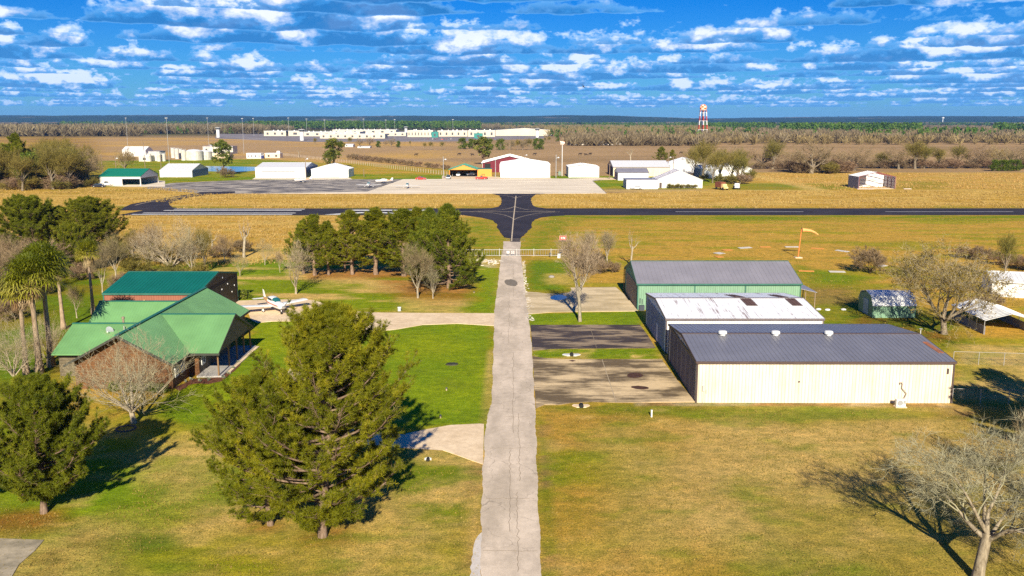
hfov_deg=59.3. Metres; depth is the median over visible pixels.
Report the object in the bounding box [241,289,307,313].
light airplane
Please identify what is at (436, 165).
twiggy bush
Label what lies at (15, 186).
twiggy bush
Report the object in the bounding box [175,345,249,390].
mulch bed
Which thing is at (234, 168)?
pond
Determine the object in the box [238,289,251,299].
shrub
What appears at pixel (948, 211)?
runway centre line
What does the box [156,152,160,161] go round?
storage tank
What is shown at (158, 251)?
bare tree
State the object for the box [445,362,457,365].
drain lid
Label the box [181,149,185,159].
storage tank
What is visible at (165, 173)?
barn door
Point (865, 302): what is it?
door
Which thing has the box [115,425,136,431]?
tree ring
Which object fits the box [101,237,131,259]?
twiggy bush
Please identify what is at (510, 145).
bare oak tree
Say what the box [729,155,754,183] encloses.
bare tree
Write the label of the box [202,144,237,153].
works building
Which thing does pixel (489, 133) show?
prison building
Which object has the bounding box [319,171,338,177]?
hangar door
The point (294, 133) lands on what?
prison building
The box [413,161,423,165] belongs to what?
twiggy bush
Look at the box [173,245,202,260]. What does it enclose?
twiggy bush
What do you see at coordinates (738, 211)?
runway centre line
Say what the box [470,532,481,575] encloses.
road
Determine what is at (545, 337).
driveway
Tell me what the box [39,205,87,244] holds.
pine tree
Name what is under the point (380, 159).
twiggy bush
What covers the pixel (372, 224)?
pine tree
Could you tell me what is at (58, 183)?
twiggy bush
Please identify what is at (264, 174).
hangar door
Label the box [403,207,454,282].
pine tree
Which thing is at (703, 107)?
water tower
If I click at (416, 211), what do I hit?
pine tree
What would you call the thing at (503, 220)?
taxiway
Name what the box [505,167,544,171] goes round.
bifold door
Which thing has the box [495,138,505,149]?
evergreen tree
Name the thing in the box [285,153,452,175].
post fence
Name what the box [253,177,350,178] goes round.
apron
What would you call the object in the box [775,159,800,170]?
twiggy bush
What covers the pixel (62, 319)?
palm tree
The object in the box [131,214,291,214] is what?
threshold marking
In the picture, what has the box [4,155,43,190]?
bare tree
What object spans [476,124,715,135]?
bare woods
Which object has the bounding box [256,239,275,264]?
bare tree
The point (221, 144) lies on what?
pine tree
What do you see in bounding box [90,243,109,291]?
bare tree
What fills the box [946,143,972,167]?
bare tree
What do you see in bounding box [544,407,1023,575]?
lawn grass
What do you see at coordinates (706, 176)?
twiggy bush
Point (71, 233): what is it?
pine tree
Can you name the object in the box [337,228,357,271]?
pine tree
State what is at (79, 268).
twiggy bush
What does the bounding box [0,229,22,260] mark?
bare tree
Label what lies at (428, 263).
bare tree
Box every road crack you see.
[509,450,510,530]
[512,353,513,432]
[516,492,519,569]
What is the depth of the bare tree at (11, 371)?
86.11 m
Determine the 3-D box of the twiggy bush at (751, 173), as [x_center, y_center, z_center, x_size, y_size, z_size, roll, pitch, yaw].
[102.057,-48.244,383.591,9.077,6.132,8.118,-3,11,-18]
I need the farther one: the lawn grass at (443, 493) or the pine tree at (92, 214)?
the pine tree at (92, 214)
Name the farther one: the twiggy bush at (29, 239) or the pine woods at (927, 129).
the pine woods at (927, 129)
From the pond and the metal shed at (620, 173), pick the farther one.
the pond
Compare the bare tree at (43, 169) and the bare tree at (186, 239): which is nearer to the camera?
the bare tree at (186, 239)
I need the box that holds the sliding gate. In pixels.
[467,249,567,255]
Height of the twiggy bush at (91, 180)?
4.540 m
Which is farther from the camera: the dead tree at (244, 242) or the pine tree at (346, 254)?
the dead tree at (244, 242)
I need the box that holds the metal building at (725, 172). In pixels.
[719,163,751,178]
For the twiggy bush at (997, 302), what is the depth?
122.08 m
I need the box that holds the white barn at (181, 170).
[159,164,207,176]
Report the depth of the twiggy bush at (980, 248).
164.19 m
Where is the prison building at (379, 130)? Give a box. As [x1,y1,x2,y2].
[332,129,398,132]
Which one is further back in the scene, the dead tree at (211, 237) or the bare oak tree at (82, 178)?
the bare oak tree at (82, 178)
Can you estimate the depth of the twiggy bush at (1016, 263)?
153.54 m
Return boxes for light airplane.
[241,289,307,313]
[294,176,311,181]
[356,182,380,186]
[375,178,392,182]
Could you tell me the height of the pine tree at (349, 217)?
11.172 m
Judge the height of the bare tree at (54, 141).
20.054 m
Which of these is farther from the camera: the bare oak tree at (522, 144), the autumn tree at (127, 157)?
the bare oak tree at (522, 144)
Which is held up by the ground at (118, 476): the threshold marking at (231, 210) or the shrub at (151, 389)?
the shrub at (151, 389)
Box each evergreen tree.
[0,143,14,178]
[10,146,40,175]
[14,150,47,188]
[456,138,468,148]
[467,138,474,148]
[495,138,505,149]
[532,138,538,149]
[537,138,543,149]
[988,159,1001,170]
[996,159,1010,170]
[1005,159,1016,170]
[1010,159,1023,170]
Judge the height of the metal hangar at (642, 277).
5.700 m
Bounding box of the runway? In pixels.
[121,208,1023,214]
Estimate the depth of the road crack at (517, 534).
54.88 m
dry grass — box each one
[0,186,1023,212]
[0,214,463,273]
[753,172,1023,189]
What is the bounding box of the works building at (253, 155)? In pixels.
[246,153,263,158]
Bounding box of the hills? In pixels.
[0,115,1023,122]
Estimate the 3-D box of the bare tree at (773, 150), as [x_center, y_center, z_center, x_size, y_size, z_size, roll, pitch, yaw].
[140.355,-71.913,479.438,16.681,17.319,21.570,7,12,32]
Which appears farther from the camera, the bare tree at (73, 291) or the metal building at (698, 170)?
the metal building at (698, 170)
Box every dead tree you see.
[207,224,219,253]
[238,219,250,257]
[628,230,641,260]
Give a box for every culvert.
[562,352,580,355]
[572,403,589,407]
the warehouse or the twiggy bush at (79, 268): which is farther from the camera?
the warehouse
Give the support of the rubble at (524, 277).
on the ground at (118, 476)
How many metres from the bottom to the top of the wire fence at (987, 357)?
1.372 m
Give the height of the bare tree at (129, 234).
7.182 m
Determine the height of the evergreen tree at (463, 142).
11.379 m
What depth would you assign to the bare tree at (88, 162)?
354.25 m
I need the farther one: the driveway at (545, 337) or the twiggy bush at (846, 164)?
the twiggy bush at (846, 164)
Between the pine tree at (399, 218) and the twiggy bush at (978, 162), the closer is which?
the pine tree at (399, 218)
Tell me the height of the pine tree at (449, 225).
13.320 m
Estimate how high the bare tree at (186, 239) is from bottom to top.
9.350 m
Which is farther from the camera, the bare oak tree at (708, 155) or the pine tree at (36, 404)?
the bare oak tree at (708, 155)
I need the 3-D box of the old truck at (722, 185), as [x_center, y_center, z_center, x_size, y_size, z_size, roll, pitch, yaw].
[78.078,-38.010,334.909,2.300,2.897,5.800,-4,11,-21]
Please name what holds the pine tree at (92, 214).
on the ground at (118, 476)
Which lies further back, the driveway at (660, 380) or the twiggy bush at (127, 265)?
the twiggy bush at (127, 265)
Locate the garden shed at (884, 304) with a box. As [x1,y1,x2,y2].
[858,290,916,317]
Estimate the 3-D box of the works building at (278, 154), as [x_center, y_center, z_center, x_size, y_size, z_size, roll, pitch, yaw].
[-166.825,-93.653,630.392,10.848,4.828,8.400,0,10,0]
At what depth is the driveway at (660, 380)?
87.51 m
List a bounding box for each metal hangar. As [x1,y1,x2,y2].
[102,271,238,302]
[255,162,317,177]
[311,163,353,177]
[500,158,550,176]
[566,163,598,176]
[607,160,669,175]
[623,260,816,310]
[645,293,824,352]
[668,323,956,402]
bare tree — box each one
[0,146,10,172]
[0,146,24,176]
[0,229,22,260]
[0,238,29,296]
[0,244,9,278]
[0,310,44,377]
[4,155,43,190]
[23,142,75,189]
[26,157,41,188]
[27,308,68,367]
[32,143,62,154]
[35,138,66,151]
[35,154,73,188]
[40,141,67,150]
[46,136,79,148]
[49,150,89,187]
[57,321,205,423]
[58,144,94,185]
[58,160,91,186]
[66,283,85,317]
[72,153,92,185]
[77,143,100,178]
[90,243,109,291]
[97,231,132,276]
[120,220,170,270]
[120,228,139,255]
[128,211,205,267]
[170,221,216,268]
[189,226,215,263]
[215,233,234,262]
[230,253,248,275]
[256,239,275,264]
[269,239,313,293]
[275,250,283,268]
[400,241,436,297]
[422,262,446,298]
[526,138,533,146]
[682,144,705,175]
[689,138,717,174]
[704,152,723,182]
[708,148,732,180]
[719,150,743,182]
[728,147,750,175]
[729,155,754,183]
[762,139,789,168]
[871,152,894,168]
[900,140,934,168]
[918,145,936,168]
[933,147,947,168]
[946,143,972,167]
[989,231,1022,269]
[1004,409,1023,461]
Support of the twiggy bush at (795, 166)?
on the ground at (118, 476)
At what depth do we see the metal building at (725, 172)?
399.34 m
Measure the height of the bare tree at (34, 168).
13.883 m
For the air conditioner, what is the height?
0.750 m
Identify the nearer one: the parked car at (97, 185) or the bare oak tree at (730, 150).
the parked car at (97, 185)
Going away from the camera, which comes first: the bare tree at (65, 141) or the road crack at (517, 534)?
the road crack at (517, 534)
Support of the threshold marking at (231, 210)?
on the runway
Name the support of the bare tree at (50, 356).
on the ground at (118, 476)
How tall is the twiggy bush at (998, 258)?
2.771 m
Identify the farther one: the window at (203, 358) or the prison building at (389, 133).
the prison building at (389, 133)
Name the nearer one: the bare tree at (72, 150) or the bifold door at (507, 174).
the bare tree at (72, 150)
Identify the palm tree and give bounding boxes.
[0,250,67,373]
[0,272,43,374]
[15,239,76,367]
[48,250,75,329]
[73,237,102,313]
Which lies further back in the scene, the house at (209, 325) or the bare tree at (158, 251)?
the bare tree at (158, 251)
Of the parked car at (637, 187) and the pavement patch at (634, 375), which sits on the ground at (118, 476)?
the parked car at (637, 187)
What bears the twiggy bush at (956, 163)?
on the ground at (118, 476)
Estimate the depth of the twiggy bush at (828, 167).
433.69 m
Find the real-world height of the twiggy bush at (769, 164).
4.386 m
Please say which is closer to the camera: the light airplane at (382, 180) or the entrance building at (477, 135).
the light airplane at (382, 180)
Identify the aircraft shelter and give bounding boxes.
[98,168,158,184]
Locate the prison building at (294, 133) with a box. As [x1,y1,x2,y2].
[288,130,306,135]
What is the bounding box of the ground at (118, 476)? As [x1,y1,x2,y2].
[0,124,1023,575]
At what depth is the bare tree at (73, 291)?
115.74 m
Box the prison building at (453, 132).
[437,130,467,135]
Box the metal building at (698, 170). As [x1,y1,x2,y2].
[694,165,718,177]
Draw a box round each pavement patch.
[505,279,517,285]
[627,373,642,377]
[631,386,648,388]
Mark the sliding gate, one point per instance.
(518, 252)
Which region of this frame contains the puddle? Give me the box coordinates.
[550,295,566,299]
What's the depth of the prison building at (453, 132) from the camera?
1524.75 m
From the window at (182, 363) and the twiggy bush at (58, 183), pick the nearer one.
the window at (182, 363)
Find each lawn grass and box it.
[0,433,478,575]
[178,330,489,424]
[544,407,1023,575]
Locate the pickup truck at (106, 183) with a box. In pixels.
[101,181,112,185]
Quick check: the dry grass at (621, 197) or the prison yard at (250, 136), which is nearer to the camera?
the dry grass at (621, 197)
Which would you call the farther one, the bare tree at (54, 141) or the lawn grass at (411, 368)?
the bare tree at (54, 141)
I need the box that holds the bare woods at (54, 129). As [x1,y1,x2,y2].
[0,122,500,136]
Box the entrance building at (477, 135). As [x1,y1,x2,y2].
[474,132,482,137]
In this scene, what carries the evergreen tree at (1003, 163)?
on the ground at (118, 476)
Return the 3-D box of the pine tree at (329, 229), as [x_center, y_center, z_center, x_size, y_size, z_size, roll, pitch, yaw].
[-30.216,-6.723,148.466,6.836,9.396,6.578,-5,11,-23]
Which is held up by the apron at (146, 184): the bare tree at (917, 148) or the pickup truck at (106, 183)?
the pickup truck at (106, 183)
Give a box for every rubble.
[476,259,501,265]
[521,262,533,320]
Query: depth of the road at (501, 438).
70.27 m
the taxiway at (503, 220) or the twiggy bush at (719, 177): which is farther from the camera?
the twiggy bush at (719, 177)
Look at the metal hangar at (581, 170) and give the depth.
408.19 m
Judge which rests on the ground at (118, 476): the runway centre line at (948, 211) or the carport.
the carport
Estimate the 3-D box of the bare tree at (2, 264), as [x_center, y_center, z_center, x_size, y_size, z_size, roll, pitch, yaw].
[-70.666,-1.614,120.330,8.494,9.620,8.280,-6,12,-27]
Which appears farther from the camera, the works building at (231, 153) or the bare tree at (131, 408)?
the works building at (231, 153)
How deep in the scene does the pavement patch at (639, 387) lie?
85.83 m
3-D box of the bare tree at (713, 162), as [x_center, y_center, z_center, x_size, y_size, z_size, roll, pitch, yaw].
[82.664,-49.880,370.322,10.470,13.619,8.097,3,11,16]
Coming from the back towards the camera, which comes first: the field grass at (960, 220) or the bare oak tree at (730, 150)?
the bare oak tree at (730, 150)
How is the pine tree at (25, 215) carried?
on the ground at (118, 476)
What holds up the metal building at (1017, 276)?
on the ground at (118, 476)
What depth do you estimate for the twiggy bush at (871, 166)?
485.11 m
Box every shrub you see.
[106,380,122,391]
[122,383,136,392]
[143,382,155,391]
[152,383,169,392]
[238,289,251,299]
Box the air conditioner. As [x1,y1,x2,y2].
[893,398,906,407]
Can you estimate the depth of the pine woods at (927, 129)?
1336.52 m
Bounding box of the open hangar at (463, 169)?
[449,163,491,176]
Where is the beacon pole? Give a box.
[560,141,564,157]
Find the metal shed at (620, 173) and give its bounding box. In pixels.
[614,168,648,179]
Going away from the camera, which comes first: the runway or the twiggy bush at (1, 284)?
the twiggy bush at (1, 284)
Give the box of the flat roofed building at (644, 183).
[623,178,657,188]
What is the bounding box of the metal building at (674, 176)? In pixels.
[652,169,702,187]
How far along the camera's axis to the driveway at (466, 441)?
71.82 m
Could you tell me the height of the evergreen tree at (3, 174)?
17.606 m
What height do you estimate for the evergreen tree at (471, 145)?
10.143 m
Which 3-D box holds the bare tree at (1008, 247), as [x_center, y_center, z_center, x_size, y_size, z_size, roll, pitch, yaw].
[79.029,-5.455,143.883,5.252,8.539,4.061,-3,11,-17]
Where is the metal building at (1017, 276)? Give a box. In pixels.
[981,270,1023,297]
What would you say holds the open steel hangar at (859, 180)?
on the ground at (118, 476)
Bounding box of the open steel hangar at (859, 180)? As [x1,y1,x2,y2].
[848,171,895,188]
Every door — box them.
[163,171,175,176]
[177,171,190,176]
[212,277,235,302]
[262,172,294,177]
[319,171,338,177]
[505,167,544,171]
[505,172,544,176]
[570,168,597,176]
[626,271,636,306]
[647,298,664,350]
[656,324,657,340]
[670,331,694,398]
[863,298,868,314]
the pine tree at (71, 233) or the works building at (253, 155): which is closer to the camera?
the pine tree at (71, 233)
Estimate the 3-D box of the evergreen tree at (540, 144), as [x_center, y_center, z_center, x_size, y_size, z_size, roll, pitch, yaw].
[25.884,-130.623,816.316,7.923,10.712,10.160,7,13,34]
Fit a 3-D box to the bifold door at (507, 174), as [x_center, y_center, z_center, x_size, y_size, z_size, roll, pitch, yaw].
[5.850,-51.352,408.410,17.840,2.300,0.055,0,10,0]
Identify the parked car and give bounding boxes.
[91,183,105,186]
[631,185,642,188]
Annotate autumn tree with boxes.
[112,147,138,167]
[877,235,1023,345]
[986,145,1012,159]
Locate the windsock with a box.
[794,227,817,257]
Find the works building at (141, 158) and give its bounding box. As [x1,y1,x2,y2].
[139,155,153,161]
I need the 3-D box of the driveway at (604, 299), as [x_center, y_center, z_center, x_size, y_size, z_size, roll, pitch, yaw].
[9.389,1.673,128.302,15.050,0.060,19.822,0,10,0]
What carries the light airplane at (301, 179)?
on the apron at (286, 186)
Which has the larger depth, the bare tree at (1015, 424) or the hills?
the hills
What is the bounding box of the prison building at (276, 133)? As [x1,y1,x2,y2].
[264,130,287,135]
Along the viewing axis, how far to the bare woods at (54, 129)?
1827.78 m
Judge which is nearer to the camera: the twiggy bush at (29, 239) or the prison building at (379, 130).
the twiggy bush at (29, 239)
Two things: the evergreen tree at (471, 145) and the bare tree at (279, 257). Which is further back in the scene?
the evergreen tree at (471, 145)
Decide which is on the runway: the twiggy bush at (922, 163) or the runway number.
the runway number
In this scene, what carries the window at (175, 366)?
in the house at (209, 325)
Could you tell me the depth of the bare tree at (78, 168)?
348.95 m
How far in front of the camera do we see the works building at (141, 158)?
571.87 m
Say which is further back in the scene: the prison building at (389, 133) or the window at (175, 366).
the prison building at (389, 133)
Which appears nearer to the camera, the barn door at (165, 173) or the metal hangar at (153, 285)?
the metal hangar at (153, 285)
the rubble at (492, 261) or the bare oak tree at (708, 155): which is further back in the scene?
the bare oak tree at (708, 155)
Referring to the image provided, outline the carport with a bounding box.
[952,299,1023,334]
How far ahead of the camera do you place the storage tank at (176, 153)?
609.89 m
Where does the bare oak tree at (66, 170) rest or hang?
on the ground at (118, 476)
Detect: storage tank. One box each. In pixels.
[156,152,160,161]
[161,152,165,160]
[170,147,174,157]
[174,148,178,158]
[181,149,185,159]
[186,149,202,160]
[201,150,211,159]
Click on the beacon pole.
(562, 143)
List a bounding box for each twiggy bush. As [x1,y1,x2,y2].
[0,181,11,189]
[0,234,71,263]
[0,279,16,299]
[0,296,29,320]
[1,176,33,188]
[3,176,29,188]
[18,175,46,190]
[39,174,75,188]
[50,178,72,189]
[62,177,82,187]
[64,261,95,279]
[82,177,100,186]
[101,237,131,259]
[106,271,123,287]
[116,252,157,271]
[135,243,175,262]
[158,260,183,270]
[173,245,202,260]
[184,262,208,270]
[205,244,233,257]
[215,167,236,176]
[228,239,254,252]
[376,157,385,161]
[404,160,413,164]
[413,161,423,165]
[430,163,439,167]
[587,259,611,273]
[590,252,605,261]
[606,261,622,272]
[699,173,710,180]
[713,173,726,182]
[724,173,739,183]
[733,174,754,183]
[742,169,758,180]
[753,162,766,168]
[762,162,775,168]
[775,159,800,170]
[783,160,807,171]
[789,161,809,172]
[806,161,826,172]
[821,161,839,173]
[823,158,858,172]
[826,160,853,172]
[846,244,888,273]
[864,162,879,168]
[877,159,898,168]
[899,162,909,168]
[906,158,921,166]
[912,159,935,168]
[932,162,948,167]
[940,157,962,167]
[945,159,964,168]
[949,246,973,256]
[963,162,980,168]
[963,244,994,258]
[970,159,986,167]
[974,291,1006,306]
[979,158,991,168]
[986,251,1012,264]
[1007,255,1023,269]
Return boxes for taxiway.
[122,191,234,209]
[465,194,565,241]
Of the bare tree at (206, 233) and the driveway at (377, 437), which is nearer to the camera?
the driveway at (377, 437)
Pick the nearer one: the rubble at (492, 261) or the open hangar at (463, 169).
the rubble at (492, 261)
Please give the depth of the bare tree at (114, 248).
143.33 m
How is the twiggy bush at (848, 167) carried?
on the ground at (118, 476)
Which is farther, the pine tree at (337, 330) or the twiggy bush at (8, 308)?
the twiggy bush at (8, 308)
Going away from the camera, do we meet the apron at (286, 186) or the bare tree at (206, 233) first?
the bare tree at (206, 233)
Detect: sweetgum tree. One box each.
[553,230,607,321]
[574,230,597,271]
[593,228,618,259]
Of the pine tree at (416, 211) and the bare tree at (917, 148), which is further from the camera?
the bare tree at (917, 148)
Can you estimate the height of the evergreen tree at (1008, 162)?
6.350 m
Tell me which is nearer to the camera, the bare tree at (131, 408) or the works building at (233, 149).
the bare tree at (131, 408)
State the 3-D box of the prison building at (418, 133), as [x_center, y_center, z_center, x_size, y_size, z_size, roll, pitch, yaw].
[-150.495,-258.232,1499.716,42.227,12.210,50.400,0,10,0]
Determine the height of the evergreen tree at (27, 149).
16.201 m
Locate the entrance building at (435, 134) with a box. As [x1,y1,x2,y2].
[431,131,438,136]
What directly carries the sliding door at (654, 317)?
in the metal hangar at (663, 310)
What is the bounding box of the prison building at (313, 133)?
[304,131,365,135]
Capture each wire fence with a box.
[952,388,1023,403]
[953,351,1023,365]
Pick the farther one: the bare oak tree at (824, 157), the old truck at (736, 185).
the bare oak tree at (824, 157)
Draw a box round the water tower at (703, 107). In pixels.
[697,104,707,131]
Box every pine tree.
[0,131,28,174]
[0,193,69,248]
[0,370,110,514]
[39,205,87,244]
[45,220,99,265]
[49,195,136,251]
[188,366,327,526]
[201,298,422,538]
[210,139,233,168]
[275,371,360,506]
[281,214,342,275]
[284,219,312,273]
[310,220,346,274]
[322,138,345,162]
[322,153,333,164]
[324,209,373,274]
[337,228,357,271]
[341,206,400,274]
[367,208,435,275]
[393,206,423,259]
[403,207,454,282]
[413,202,485,289]
[472,136,491,160]
[651,146,667,159]
[667,149,676,160]
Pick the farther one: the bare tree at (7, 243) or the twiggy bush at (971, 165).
the twiggy bush at (971, 165)
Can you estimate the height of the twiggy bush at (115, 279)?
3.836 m
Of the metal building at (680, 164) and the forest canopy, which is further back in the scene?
the forest canopy
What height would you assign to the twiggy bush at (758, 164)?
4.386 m
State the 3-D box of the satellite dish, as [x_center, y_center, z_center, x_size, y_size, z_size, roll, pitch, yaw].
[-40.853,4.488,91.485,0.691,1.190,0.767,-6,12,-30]
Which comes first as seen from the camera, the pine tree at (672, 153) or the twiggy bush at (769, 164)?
the twiggy bush at (769, 164)
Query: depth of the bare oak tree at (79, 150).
380.79 m
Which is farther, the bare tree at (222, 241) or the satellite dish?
the bare tree at (222, 241)
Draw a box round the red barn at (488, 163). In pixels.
[481,154,527,171]
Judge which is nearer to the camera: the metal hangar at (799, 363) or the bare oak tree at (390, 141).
the metal hangar at (799, 363)
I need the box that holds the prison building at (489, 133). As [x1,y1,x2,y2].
[468,129,495,136]
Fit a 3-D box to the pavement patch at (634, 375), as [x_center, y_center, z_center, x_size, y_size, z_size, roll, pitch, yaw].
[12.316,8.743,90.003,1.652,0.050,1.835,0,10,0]
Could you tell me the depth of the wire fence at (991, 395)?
80.81 m
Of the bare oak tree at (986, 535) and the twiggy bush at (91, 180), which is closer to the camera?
the bare oak tree at (986, 535)
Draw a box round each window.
[174,366,178,376]
[180,361,184,372]
[201,356,205,364]
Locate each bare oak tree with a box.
[32,146,94,178]
[64,142,91,166]
[64,158,103,183]
[78,162,99,176]
[80,148,106,179]
[364,135,374,145]
[386,138,395,146]
[506,138,514,149]
[518,138,529,149]
[689,143,729,166]
[709,143,746,164]
[742,140,783,167]
[776,140,846,173]
[839,142,878,170]
[864,402,1023,575]
[881,146,914,168]
[955,144,993,167]
[995,145,1023,165]
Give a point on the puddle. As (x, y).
(558, 297)
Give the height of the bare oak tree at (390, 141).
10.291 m
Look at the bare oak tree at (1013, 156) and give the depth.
468.99 m
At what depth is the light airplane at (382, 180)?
369.75 m
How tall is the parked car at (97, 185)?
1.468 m
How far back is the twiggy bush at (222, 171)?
406.88 m
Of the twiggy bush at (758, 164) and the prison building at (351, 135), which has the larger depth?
the prison building at (351, 135)
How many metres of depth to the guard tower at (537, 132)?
1426.47 m
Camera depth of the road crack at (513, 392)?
83.47 m
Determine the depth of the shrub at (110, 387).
84.62 m
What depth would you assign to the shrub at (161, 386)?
84.12 m
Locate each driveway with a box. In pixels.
[0,538,43,575]
[236,299,494,330]
[288,369,440,449]
[400,423,483,463]
[525,287,637,313]
[531,325,654,350]
[532,356,694,407]
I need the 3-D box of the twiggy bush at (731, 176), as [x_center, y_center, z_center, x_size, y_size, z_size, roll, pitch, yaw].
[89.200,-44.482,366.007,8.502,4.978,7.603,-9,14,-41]
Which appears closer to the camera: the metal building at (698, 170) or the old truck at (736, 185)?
the old truck at (736, 185)
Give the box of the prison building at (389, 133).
[385,131,406,135]
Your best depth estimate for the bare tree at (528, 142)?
801.20 m
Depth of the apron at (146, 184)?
362.48 m
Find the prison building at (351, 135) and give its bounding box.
[320,133,387,137]
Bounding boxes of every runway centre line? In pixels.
[675,211,802,211]
[885,211,1011,211]
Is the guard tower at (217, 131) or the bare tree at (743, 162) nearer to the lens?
the bare tree at (743, 162)
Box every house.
[51,287,258,388]
[148,151,164,160]
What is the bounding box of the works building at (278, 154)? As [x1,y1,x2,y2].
[264,151,282,157]
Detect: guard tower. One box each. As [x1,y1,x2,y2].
[215,127,220,136]
[298,129,304,140]
[534,128,539,136]
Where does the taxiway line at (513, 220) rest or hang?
on the taxiway at (503, 220)
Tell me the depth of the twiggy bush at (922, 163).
484.97 m
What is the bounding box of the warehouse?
[496,128,560,135]
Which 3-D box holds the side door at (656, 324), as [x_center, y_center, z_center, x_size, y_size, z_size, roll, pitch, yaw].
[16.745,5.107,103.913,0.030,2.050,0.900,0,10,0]
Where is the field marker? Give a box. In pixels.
[798,270,813,271]
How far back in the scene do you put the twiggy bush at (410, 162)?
516.41 m
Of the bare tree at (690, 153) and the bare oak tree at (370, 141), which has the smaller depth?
the bare tree at (690, 153)
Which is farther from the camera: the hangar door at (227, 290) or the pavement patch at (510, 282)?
the pavement patch at (510, 282)
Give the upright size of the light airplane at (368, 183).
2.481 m
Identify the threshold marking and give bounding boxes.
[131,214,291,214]
[163,210,300,210]
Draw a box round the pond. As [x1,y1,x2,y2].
[206,166,254,171]
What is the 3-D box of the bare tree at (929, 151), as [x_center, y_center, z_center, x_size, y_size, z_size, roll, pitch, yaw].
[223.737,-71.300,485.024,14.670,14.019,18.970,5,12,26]
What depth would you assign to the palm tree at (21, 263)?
88.35 m
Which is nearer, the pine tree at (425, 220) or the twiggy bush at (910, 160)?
the pine tree at (425, 220)
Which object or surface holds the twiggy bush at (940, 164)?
on the ground at (118, 476)
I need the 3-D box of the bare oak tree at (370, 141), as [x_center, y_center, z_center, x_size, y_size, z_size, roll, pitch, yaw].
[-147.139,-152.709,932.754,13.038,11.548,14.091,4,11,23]
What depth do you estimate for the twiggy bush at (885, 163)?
484.78 m
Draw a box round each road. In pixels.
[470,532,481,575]
[480,241,541,575]
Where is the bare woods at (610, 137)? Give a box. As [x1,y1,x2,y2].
[560,124,1023,145]
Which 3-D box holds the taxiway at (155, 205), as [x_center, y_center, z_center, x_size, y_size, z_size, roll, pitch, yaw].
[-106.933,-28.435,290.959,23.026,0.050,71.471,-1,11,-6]
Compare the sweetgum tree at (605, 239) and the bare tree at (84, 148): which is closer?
the sweetgum tree at (605, 239)
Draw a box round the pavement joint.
[534,379,607,379]
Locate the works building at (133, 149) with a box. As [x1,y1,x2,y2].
[122,146,152,155]
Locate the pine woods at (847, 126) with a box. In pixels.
[483,121,1023,130]
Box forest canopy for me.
[0,122,1023,124]
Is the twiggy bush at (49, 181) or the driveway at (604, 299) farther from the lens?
the twiggy bush at (49, 181)
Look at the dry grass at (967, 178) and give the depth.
387.57 m
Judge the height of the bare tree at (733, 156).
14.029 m
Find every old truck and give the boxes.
[715,181,727,189]
[733,183,739,188]
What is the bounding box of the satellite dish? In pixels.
[106,327,113,332]
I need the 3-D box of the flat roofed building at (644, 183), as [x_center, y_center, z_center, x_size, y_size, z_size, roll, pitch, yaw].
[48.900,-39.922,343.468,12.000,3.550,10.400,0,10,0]
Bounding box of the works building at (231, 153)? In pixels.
[212,152,232,158]
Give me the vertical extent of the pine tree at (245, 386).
10.498 m
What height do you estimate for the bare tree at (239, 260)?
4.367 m
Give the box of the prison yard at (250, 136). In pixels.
[215,131,543,141]
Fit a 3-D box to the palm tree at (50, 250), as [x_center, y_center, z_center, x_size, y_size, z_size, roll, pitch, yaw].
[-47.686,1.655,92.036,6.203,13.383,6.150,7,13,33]
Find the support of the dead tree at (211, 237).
on the ground at (118, 476)
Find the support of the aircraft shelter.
on the apron at (146, 184)
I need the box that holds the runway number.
[325,212,387,214]
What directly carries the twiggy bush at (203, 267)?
on the ground at (118, 476)
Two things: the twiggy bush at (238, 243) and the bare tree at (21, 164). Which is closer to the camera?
the twiggy bush at (238, 243)
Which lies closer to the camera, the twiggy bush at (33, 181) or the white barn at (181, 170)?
the twiggy bush at (33, 181)
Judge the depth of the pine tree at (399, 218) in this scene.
145.01 m
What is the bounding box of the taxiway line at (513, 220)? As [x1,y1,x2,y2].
[511,197,515,240]
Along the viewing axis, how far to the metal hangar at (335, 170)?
407.36 m
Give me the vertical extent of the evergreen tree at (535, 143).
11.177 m
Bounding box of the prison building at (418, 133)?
[407,129,434,136]
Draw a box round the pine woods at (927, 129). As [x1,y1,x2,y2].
[85,124,1023,136]
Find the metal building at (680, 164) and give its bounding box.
[667,157,702,172]
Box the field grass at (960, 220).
[541,217,1023,344]
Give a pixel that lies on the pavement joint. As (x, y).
(570, 379)
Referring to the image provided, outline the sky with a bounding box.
[0,0,1023,117]
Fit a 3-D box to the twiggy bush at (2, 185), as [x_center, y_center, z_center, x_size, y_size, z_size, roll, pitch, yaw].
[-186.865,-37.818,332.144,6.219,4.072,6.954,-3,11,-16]
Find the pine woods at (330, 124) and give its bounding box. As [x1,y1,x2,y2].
[59,120,481,128]
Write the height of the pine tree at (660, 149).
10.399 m
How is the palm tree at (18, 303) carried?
on the ground at (118, 476)
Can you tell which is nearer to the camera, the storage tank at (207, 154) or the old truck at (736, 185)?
the old truck at (736, 185)
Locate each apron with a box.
[106,181,164,186]
[145,179,605,193]
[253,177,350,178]
[270,178,604,193]
[442,176,649,179]

